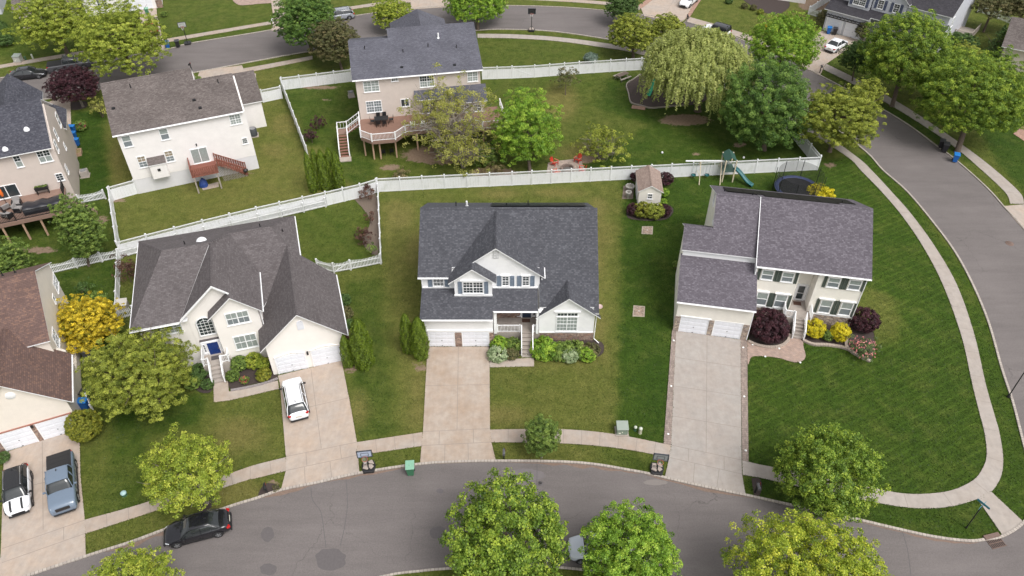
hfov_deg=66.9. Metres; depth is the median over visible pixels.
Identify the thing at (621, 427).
utility cabinet
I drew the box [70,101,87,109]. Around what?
mulch bed
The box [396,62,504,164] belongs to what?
tree
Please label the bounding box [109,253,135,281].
plum tree
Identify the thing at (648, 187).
garden shed
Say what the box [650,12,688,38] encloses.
tree
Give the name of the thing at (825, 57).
driveway
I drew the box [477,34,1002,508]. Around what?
sidewalk
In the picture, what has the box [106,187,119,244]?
fence
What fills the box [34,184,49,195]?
planter box
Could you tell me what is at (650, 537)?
tree
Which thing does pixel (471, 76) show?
window
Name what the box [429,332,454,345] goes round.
garage door
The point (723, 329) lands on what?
garage door
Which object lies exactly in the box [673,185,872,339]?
house
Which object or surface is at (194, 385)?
shrub
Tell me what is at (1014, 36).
house
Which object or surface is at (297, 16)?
tree
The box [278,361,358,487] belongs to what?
driveway
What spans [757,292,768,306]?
window
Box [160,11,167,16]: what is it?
shrub
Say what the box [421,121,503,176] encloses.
tree
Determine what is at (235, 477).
sidewalk
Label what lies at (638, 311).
stone pad
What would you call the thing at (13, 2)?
house
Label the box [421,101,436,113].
window
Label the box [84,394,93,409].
fence
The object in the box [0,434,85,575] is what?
driveway
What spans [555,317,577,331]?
window
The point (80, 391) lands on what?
wheeled bin
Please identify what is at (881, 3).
window
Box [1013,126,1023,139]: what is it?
path
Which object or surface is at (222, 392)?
path
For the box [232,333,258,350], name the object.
window
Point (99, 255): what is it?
picket fence
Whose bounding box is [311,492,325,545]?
road crack
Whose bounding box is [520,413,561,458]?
tree
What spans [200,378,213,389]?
shrub
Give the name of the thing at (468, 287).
window
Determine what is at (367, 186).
plum bush
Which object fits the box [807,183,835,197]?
golden shrub
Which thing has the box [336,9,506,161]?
house
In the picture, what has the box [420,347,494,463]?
driveway
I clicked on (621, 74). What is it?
picnic table
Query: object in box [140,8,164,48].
driveway
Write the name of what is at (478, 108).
window
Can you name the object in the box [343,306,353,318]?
shrub
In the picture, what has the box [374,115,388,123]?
patio table
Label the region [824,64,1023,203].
sidewalk
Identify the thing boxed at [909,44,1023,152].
maple
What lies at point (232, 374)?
shrub
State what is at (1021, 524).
kerb
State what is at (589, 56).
weeping spruce
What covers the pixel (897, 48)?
maple
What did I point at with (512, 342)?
shrub
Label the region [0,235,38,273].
tree
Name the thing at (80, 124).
azalea
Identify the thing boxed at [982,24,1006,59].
spruce
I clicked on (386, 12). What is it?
tree
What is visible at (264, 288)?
house
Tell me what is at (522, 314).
front door
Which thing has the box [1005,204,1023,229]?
driveway
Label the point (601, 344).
mulch bed
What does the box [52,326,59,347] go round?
window
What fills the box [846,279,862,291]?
window
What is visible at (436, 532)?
asphalt patch
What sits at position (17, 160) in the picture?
window
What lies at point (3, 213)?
patio armchair
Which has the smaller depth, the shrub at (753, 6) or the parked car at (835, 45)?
the parked car at (835, 45)
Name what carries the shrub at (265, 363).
on the ground
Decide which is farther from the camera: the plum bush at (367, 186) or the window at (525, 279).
the plum bush at (367, 186)
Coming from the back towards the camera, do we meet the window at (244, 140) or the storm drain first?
the window at (244, 140)
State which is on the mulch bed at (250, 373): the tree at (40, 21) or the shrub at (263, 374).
the shrub at (263, 374)
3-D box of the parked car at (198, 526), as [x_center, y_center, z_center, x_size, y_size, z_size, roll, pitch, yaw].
[-22.771,17.209,55.958,4.720,1.524,2.200,-12,43,-13]
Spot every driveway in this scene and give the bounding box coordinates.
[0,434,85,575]
[49,98,70,123]
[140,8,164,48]
[198,65,255,77]
[271,0,283,30]
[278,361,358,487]
[410,0,449,8]
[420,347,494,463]
[641,0,692,21]
[665,331,744,492]
[803,31,857,75]
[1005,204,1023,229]
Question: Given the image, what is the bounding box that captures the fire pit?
[561,164,574,171]
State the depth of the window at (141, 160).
85.89 m
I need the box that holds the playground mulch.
[627,74,713,106]
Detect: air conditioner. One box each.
[79,168,89,178]
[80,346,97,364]
[249,126,258,137]
[348,90,354,97]
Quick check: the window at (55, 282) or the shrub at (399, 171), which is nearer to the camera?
the window at (55, 282)
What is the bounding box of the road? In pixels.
[0,6,1023,575]
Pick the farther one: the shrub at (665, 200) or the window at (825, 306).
the shrub at (665, 200)
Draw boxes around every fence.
[49,197,326,272]
[76,189,106,202]
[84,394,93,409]
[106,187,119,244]
[107,179,138,200]
[114,248,120,315]
[115,178,376,254]
[116,305,131,319]
[260,85,282,102]
[280,68,351,89]
[280,78,307,153]
[315,253,381,272]
[376,155,821,191]
[376,183,381,261]
[482,57,656,79]
[724,84,821,158]
[808,6,821,16]
[810,0,829,10]
[977,8,1010,22]
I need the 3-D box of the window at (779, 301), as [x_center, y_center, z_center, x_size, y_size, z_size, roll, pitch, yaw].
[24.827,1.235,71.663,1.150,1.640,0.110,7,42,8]
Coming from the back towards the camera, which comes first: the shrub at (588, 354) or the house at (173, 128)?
the house at (173, 128)
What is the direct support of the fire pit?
on the paved patio at (559, 163)
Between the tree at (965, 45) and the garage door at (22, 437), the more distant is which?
the tree at (965, 45)
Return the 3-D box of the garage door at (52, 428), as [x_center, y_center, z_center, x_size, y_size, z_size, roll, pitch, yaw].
[-36.574,11.209,62.312,2.350,1.934,0.125,-16,44,-17]
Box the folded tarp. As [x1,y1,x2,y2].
[199,178,207,187]
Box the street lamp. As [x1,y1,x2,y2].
[1006,372,1023,397]
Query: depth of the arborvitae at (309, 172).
86.49 m
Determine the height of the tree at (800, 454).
7.433 m
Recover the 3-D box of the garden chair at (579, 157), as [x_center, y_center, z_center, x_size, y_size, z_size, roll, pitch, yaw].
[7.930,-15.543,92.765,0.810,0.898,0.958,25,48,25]
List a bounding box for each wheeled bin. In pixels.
[68,124,75,130]
[74,137,79,145]
[77,388,91,399]
[77,397,88,409]
[174,39,179,46]
[405,460,414,475]
[826,26,831,33]
[832,27,837,34]
[938,138,945,147]
[941,141,950,151]
[952,152,960,161]
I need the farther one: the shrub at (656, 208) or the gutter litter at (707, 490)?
the shrub at (656, 208)
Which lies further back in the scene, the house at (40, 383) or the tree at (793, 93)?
the tree at (793, 93)
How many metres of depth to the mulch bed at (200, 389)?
66.51 m
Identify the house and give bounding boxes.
[0,0,5,13]
[0,73,97,242]
[0,262,81,451]
[11,0,78,28]
[83,0,162,15]
[100,68,266,193]
[129,215,348,383]
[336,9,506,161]
[418,200,602,356]
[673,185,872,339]
[782,0,805,3]
[822,0,981,50]
[998,17,1023,72]
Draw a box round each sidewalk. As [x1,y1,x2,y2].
[0,46,128,67]
[85,457,285,533]
[167,21,270,41]
[243,56,311,70]
[331,0,410,11]
[357,432,421,452]
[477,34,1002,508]
[490,429,670,454]
[538,0,639,9]
[686,17,803,55]
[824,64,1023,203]
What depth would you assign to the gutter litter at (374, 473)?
60.13 m
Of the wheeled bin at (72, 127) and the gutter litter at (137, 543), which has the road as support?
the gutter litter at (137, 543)
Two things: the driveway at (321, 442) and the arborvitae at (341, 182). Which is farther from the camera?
the arborvitae at (341, 182)
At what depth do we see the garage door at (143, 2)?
126.14 m
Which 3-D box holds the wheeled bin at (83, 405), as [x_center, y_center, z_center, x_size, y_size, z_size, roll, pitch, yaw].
[-35.688,9.684,64.544,0.870,1.110,0.660,0,42,0]
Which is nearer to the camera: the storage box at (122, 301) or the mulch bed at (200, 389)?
the mulch bed at (200, 389)
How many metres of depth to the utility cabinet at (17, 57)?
112.30 m
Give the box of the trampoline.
[772,160,826,195]
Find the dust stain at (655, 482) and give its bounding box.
[643,479,667,484]
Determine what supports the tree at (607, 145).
on the ground
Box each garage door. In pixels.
[0,427,37,449]
[37,416,70,438]
[128,0,152,10]
[275,353,306,373]
[311,346,340,365]
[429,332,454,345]
[462,332,488,345]
[679,317,708,334]
[712,321,742,338]
[825,17,842,33]
[843,22,860,39]
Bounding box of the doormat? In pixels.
[211,354,220,359]
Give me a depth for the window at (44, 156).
81.64 m
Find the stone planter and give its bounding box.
[626,183,634,190]
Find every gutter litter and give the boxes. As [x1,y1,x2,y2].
[106,532,163,551]
[263,484,315,497]
[328,467,404,481]
[510,462,639,473]
[648,475,749,497]
[862,522,978,543]
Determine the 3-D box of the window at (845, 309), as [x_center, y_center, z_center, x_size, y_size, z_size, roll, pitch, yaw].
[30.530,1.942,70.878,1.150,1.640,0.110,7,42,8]
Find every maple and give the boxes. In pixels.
[42,64,99,106]
[854,6,965,106]
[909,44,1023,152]
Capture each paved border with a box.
[638,0,650,8]
[664,330,675,444]
[686,0,700,17]
[741,340,748,460]
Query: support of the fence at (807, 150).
on the ground
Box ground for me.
[0,0,1023,575]
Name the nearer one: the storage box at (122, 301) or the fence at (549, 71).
the storage box at (122, 301)
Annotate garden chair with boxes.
[550,157,558,164]
[574,153,581,163]
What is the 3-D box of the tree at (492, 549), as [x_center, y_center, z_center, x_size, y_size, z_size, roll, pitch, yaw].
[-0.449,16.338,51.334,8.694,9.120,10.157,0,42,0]
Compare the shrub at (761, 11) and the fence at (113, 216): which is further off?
the shrub at (761, 11)
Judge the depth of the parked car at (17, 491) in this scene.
57.51 m
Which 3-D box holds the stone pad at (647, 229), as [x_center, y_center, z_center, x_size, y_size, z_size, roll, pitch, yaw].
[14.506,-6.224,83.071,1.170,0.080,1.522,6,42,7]
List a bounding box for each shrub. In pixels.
[0,20,14,44]
[0,34,13,45]
[0,451,10,463]
[56,291,125,353]
[63,408,102,442]
[73,276,95,293]
[81,290,108,306]
[82,96,106,116]
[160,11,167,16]
[183,375,201,390]
[188,363,208,381]
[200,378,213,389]
[225,369,239,381]
[230,355,246,371]
[245,352,263,369]
[255,367,271,381]
[257,357,269,367]
[272,483,279,491]
[341,293,351,305]
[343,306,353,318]
[346,319,352,328]
[366,242,377,254]
[392,167,409,179]
[471,136,497,166]
[480,161,506,175]
[486,345,508,363]
[489,335,508,352]
[504,336,522,350]
[506,347,519,360]
[529,335,557,361]
[548,341,571,361]
[561,348,578,363]
[562,339,584,360]
[579,347,595,362]
[581,342,600,358]
[626,202,640,215]
[630,173,635,181]
[634,201,649,217]
[643,202,665,219]
[658,204,671,216]
[660,198,667,203]
[661,171,673,185]
[661,188,669,196]
[672,260,677,268]
[741,2,747,8]
[750,4,756,9]
[750,307,790,343]
[757,9,763,14]
[806,317,826,338]
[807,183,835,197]
[816,10,826,26]
[822,329,833,340]
[830,322,851,342]
[848,306,881,333]
[855,21,869,39]
[947,31,980,48]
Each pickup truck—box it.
[42,449,79,516]
[46,54,92,72]
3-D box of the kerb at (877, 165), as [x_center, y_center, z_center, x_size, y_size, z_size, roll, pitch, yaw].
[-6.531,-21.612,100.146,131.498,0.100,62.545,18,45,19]
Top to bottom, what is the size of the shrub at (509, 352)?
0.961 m
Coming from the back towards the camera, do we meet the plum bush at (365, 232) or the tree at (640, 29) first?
the tree at (640, 29)
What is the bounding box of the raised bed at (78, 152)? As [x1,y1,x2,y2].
[76,148,81,156]
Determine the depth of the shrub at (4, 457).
60.53 m
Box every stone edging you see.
[231,377,277,390]
[626,74,683,108]
[748,333,790,348]
[803,339,847,350]
[844,339,870,361]
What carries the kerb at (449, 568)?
on the ground
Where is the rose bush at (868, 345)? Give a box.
[847,334,881,361]
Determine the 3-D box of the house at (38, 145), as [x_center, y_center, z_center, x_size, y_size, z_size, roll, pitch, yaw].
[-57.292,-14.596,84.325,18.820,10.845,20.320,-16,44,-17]
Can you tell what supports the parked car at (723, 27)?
on the road
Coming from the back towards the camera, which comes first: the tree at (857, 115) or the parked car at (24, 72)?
the parked car at (24, 72)
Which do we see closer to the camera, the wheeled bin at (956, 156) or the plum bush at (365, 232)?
the plum bush at (365, 232)
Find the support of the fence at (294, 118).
on the ground
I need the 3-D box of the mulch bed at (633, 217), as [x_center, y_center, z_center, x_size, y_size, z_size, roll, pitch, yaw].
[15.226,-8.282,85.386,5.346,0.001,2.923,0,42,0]
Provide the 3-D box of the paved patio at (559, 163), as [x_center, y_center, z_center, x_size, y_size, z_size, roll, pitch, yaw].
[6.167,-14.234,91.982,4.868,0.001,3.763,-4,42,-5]
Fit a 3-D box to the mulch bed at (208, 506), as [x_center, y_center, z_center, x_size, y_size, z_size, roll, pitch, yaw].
[-22.947,16.192,58.206,1.045,0.001,1.462,0,42,0]
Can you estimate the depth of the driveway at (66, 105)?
103.10 m
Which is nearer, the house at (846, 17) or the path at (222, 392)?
the path at (222, 392)
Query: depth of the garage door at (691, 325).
70.91 m
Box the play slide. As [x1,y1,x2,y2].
[647,78,654,95]
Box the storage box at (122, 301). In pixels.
[113,298,128,310]
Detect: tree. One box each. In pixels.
[0,0,97,54]
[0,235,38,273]
[47,193,107,266]
[61,0,171,76]
[75,325,199,422]
[82,541,185,575]
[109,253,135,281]
[131,422,232,518]
[268,0,338,52]
[307,16,360,69]
[369,0,413,28]
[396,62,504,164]
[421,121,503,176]
[438,467,570,575]
[442,0,508,30]
[490,86,564,173]
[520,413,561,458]
[550,66,581,94]
[570,121,632,169]
[577,497,683,575]
[604,0,642,19]
[606,12,658,58]
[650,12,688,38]
[715,52,815,151]
[720,508,893,575]
[740,10,826,71]
[772,422,890,524]
[792,81,886,152]
[837,40,867,80]
[851,77,888,109]
[918,55,963,88]
[951,39,988,72]
[970,0,1019,32]
[1006,0,1023,18]
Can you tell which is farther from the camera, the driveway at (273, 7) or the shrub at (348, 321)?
the driveway at (273, 7)
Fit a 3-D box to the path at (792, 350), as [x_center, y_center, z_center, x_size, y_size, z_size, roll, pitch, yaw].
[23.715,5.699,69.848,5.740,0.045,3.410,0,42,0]
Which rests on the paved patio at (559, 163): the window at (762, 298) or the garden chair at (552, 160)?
the garden chair at (552, 160)
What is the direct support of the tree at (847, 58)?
on the ground
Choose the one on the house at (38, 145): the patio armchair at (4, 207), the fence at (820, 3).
the patio armchair at (4, 207)
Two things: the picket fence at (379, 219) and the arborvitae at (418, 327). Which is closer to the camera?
the arborvitae at (418, 327)
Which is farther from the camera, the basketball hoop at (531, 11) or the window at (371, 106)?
the basketball hoop at (531, 11)
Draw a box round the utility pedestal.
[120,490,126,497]
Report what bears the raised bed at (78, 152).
on the ground
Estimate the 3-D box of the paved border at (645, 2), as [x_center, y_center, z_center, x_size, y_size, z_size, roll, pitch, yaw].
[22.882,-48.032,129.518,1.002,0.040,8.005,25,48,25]
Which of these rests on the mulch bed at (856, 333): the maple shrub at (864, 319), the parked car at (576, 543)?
the maple shrub at (864, 319)
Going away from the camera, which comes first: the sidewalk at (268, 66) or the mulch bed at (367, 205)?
the mulch bed at (367, 205)
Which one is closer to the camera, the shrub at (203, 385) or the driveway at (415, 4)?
the shrub at (203, 385)
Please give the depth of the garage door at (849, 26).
118.23 m
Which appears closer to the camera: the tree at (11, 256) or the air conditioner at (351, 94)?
the tree at (11, 256)
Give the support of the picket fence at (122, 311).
on the ground
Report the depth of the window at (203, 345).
67.38 m
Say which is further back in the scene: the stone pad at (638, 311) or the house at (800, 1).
the house at (800, 1)
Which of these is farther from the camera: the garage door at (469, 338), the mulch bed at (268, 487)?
the garage door at (469, 338)
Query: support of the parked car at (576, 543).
on the road
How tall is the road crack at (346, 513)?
0.001 m
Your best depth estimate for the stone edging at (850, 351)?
69.67 m
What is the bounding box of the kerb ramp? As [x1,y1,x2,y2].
[977,492,1021,533]
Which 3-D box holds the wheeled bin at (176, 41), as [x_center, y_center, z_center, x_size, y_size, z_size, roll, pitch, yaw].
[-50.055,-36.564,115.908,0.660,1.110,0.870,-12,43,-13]
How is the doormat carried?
on the house at (264, 288)
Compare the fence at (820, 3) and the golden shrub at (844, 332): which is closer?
the golden shrub at (844, 332)
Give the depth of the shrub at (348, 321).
71.37 m
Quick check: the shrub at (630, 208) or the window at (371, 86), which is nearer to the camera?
the shrub at (630, 208)
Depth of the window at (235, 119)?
87.11 m
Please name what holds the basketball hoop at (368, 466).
on the kerb at (1021, 524)
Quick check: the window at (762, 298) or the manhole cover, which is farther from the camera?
the manhole cover
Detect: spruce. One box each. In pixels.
[583,51,599,63]
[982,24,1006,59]
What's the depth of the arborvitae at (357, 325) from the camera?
66.12 m
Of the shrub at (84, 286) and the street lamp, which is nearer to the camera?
the street lamp
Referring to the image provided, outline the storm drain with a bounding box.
[982,532,1006,548]
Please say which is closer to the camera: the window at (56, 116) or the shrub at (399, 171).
the window at (56, 116)
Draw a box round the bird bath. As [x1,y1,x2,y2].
[625,190,631,198]
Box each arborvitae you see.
[303,152,316,193]
[309,148,324,190]
[316,149,331,191]
[324,147,338,189]
[331,151,345,191]
[339,335,353,368]
[349,318,374,371]
[399,313,414,354]
[409,317,429,361]
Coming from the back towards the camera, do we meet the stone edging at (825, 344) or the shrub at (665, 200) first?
the shrub at (665, 200)
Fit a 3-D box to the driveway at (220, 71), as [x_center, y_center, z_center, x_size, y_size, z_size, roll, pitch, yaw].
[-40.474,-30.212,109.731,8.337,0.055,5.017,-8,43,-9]
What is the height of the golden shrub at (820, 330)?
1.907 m
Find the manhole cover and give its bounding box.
[1005,241,1013,245]
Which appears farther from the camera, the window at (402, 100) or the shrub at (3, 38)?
the shrub at (3, 38)
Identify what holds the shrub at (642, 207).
on the mulch bed at (633, 217)
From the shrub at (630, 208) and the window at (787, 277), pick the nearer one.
the window at (787, 277)
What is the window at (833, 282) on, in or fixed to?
in the house at (745, 255)
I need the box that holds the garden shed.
[635,165,663,204]
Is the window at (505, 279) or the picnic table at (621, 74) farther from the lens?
the picnic table at (621, 74)
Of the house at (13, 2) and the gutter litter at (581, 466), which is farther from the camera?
the house at (13, 2)
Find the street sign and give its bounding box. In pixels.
[965,499,989,528]
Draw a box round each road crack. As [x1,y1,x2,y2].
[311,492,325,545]
[340,483,347,544]
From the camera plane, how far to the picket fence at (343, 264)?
77.86 m
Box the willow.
[637,24,756,125]
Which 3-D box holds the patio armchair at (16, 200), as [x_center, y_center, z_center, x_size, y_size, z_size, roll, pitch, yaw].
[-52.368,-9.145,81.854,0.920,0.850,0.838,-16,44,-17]
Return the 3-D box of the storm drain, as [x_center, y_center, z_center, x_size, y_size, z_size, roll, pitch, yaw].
[34.819,18.210,55.863,1.240,0.168,1.040,-9,43,-10]
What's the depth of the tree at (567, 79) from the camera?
104.15 m
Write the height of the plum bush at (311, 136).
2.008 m
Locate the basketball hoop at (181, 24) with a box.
[177,22,191,44]
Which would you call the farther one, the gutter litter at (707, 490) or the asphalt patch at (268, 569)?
the gutter litter at (707, 490)
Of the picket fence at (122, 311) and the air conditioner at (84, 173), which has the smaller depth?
the picket fence at (122, 311)
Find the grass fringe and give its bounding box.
[0,0,1023,556]
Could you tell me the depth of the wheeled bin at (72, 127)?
97.20 m
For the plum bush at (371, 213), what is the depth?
83.09 m
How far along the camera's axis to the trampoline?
87.79 m
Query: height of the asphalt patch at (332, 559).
0.001 m
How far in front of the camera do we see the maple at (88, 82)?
100.19 m
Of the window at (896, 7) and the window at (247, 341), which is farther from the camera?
the window at (896, 7)
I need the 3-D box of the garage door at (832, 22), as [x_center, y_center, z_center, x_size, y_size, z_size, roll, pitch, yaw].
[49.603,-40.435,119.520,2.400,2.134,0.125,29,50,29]
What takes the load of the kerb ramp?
on the ground
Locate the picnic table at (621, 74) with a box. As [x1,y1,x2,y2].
[613,71,631,81]
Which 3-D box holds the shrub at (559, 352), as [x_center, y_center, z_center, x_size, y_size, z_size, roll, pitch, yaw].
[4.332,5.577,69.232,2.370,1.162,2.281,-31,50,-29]
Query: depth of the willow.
94.97 m
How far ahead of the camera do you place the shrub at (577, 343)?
69.12 m
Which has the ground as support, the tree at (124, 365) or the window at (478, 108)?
the tree at (124, 365)
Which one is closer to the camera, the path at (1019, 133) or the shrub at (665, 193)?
the shrub at (665, 193)
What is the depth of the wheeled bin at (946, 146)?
93.93 m
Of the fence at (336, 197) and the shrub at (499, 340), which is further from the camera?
the fence at (336, 197)
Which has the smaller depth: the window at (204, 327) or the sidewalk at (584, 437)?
the sidewalk at (584, 437)
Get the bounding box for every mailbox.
[263,482,267,492]
[754,482,760,492]
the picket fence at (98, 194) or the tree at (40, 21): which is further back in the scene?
the tree at (40, 21)
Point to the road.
(392, 518)
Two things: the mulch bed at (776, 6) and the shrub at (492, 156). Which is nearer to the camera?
the shrub at (492, 156)
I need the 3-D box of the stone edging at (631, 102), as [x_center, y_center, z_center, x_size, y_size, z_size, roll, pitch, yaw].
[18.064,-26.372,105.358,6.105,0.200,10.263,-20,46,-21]
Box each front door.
[205,340,221,354]
[521,313,531,317]
[792,283,808,300]
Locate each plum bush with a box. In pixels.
[302,129,318,142]
[309,115,326,128]
[354,226,375,244]
[358,183,374,198]
[363,211,373,221]
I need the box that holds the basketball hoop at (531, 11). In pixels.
[528,8,535,31]
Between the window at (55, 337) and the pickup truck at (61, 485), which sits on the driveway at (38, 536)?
the pickup truck at (61, 485)
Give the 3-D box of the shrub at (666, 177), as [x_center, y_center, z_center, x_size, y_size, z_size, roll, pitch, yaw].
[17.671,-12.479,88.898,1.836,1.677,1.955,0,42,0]
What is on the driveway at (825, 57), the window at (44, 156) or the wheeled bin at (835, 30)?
the wheeled bin at (835, 30)
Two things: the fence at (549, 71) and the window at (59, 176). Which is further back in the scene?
the fence at (549, 71)
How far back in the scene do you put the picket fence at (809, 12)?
124.53 m
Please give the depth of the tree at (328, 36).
107.36 m
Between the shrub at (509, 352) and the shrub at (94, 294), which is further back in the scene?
the shrub at (94, 294)
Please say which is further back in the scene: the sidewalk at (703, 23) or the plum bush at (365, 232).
the sidewalk at (703, 23)
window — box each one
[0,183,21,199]
[12,155,24,168]
[35,150,53,163]
[52,293,56,304]
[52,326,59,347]
[53,272,58,293]
[54,172,65,181]
[55,111,61,128]
[96,0,106,7]
[120,135,133,148]
[136,155,147,168]
[155,323,184,336]
[158,128,170,140]
[163,150,175,162]
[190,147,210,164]
[195,317,216,336]
[202,344,208,353]
[224,309,251,326]
[229,113,242,125]
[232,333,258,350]
[241,137,248,144]
[363,80,379,92]
[365,100,382,113]
[400,98,409,106]
[419,75,434,87]
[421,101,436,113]
[433,279,444,286]
[462,282,483,293]
[467,71,478,82]
[473,104,481,111]
[501,276,509,286]
[521,276,529,286]
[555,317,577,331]
[556,313,578,316]
[647,193,652,199]
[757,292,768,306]
[759,269,774,280]
[772,294,787,308]
[780,272,794,283]
[817,300,833,313]
[825,277,841,288]
[837,302,853,316]
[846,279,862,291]
[852,0,866,7]
[876,0,884,9]
[892,3,900,12]
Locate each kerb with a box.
[0,5,1023,228]
[23,459,1023,575]
[43,29,1023,448]
[380,565,602,575]
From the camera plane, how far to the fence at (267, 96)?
103.61 m
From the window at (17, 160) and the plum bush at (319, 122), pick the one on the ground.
the plum bush at (319, 122)
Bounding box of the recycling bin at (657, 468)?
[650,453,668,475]
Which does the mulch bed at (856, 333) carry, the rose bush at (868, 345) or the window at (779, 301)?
the rose bush at (868, 345)
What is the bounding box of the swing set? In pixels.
[686,149,753,186]
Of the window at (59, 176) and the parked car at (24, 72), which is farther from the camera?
the parked car at (24, 72)
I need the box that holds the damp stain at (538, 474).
[507,469,545,480]
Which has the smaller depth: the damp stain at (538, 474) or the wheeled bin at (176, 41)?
the damp stain at (538, 474)
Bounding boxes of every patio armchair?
[0,202,10,211]
[0,211,12,219]
[10,202,21,212]
[11,196,22,203]
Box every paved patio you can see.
[202,182,218,189]
[547,158,584,172]
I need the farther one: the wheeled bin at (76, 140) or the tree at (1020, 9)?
the tree at (1020, 9)
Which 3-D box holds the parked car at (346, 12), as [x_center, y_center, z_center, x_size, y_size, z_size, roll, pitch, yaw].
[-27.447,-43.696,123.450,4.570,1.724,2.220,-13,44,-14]
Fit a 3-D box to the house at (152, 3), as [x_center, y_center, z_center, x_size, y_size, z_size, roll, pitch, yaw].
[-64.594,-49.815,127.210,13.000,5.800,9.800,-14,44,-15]
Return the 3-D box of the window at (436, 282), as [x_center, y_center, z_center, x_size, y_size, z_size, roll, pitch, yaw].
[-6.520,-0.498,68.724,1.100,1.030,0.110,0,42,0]
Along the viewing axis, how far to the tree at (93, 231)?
75.51 m
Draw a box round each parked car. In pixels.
[0,463,33,518]
[9,66,46,79]
[163,508,231,548]
[279,377,309,422]
[333,6,354,19]
[566,533,631,564]
[679,0,697,7]
[702,21,731,33]
[824,37,847,52]
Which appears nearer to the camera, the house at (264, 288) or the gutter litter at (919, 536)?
the gutter litter at (919, 536)
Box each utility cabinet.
[11,53,24,62]
[614,420,628,436]
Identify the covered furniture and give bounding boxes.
[22,195,64,215]
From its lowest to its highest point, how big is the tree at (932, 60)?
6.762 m
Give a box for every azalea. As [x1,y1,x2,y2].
[73,119,87,130]
[239,376,249,384]
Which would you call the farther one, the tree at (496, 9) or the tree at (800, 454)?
the tree at (496, 9)
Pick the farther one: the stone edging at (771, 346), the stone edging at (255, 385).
the stone edging at (771, 346)
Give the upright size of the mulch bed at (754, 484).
0.001 m
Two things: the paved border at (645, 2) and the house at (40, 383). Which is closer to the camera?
the house at (40, 383)
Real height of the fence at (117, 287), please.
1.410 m
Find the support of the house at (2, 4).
on the ground
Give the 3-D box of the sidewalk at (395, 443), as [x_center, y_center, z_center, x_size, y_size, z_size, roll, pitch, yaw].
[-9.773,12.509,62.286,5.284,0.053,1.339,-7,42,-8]
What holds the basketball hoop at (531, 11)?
on the kerb at (877, 165)
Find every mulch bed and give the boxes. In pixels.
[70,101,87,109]
[196,369,212,392]
[198,496,213,511]
[228,360,277,388]
[258,483,278,495]
[354,193,378,254]
[534,340,603,359]
[626,207,672,220]
[744,0,789,14]
[748,322,789,344]
[752,478,761,495]
[803,322,874,358]
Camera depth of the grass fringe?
66.46 m
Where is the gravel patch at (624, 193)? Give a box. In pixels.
[622,186,633,198]
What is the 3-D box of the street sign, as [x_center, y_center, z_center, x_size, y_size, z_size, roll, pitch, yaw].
[33.223,16.355,55.626,0.662,3.250,0.708,7,42,8]
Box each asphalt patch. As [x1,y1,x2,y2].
[260,563,276,574]
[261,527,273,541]
[315,548,345,570]
[430,526,444,538]
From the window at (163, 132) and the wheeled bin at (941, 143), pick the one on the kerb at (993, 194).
the wheeled bin at (941, 143)
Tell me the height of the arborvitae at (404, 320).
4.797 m
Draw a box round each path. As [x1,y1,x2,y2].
[213,381,278,401]
[233,0,270,4]
[490,358,533,366]
[747,338,805,363]
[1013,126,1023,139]
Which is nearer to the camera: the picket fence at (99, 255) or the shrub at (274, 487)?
the shrub at (274, 487)
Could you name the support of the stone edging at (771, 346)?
on the mulch bed at (752, 338)
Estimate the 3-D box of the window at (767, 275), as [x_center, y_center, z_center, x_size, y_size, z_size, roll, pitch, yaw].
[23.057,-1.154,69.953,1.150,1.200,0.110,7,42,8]
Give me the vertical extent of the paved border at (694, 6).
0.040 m
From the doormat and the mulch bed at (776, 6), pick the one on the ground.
the mulch bed at (776, 6)
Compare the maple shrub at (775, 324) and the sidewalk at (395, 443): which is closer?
the sidewalk at (395, 443)
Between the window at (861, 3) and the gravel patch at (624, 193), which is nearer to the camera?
the gravel patch at (624, 193)
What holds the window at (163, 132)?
in the house at (173, 128)
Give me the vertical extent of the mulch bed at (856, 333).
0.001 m
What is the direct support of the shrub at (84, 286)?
on the ground
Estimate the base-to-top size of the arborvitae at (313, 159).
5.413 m
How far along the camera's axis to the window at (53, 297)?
68.24 m
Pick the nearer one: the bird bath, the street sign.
the street sign
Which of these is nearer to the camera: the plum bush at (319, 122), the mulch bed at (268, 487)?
the mulch bed at (268, 487)
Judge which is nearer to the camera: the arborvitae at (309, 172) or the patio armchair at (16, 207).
the patio armchair at (16, 207)
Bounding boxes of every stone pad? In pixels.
[632,305,644,316]
[642,226,652,233]
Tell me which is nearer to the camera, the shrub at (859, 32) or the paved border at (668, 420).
the paved border at (668, 420)
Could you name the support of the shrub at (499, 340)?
on the mulch bed
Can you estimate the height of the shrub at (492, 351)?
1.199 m
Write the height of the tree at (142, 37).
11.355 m
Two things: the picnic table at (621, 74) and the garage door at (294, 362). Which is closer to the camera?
the garage door at (294, 362)
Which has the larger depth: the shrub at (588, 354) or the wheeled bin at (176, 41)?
the wheeled bin at (176, 41)
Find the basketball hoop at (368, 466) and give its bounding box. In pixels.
[356,450,375,473]

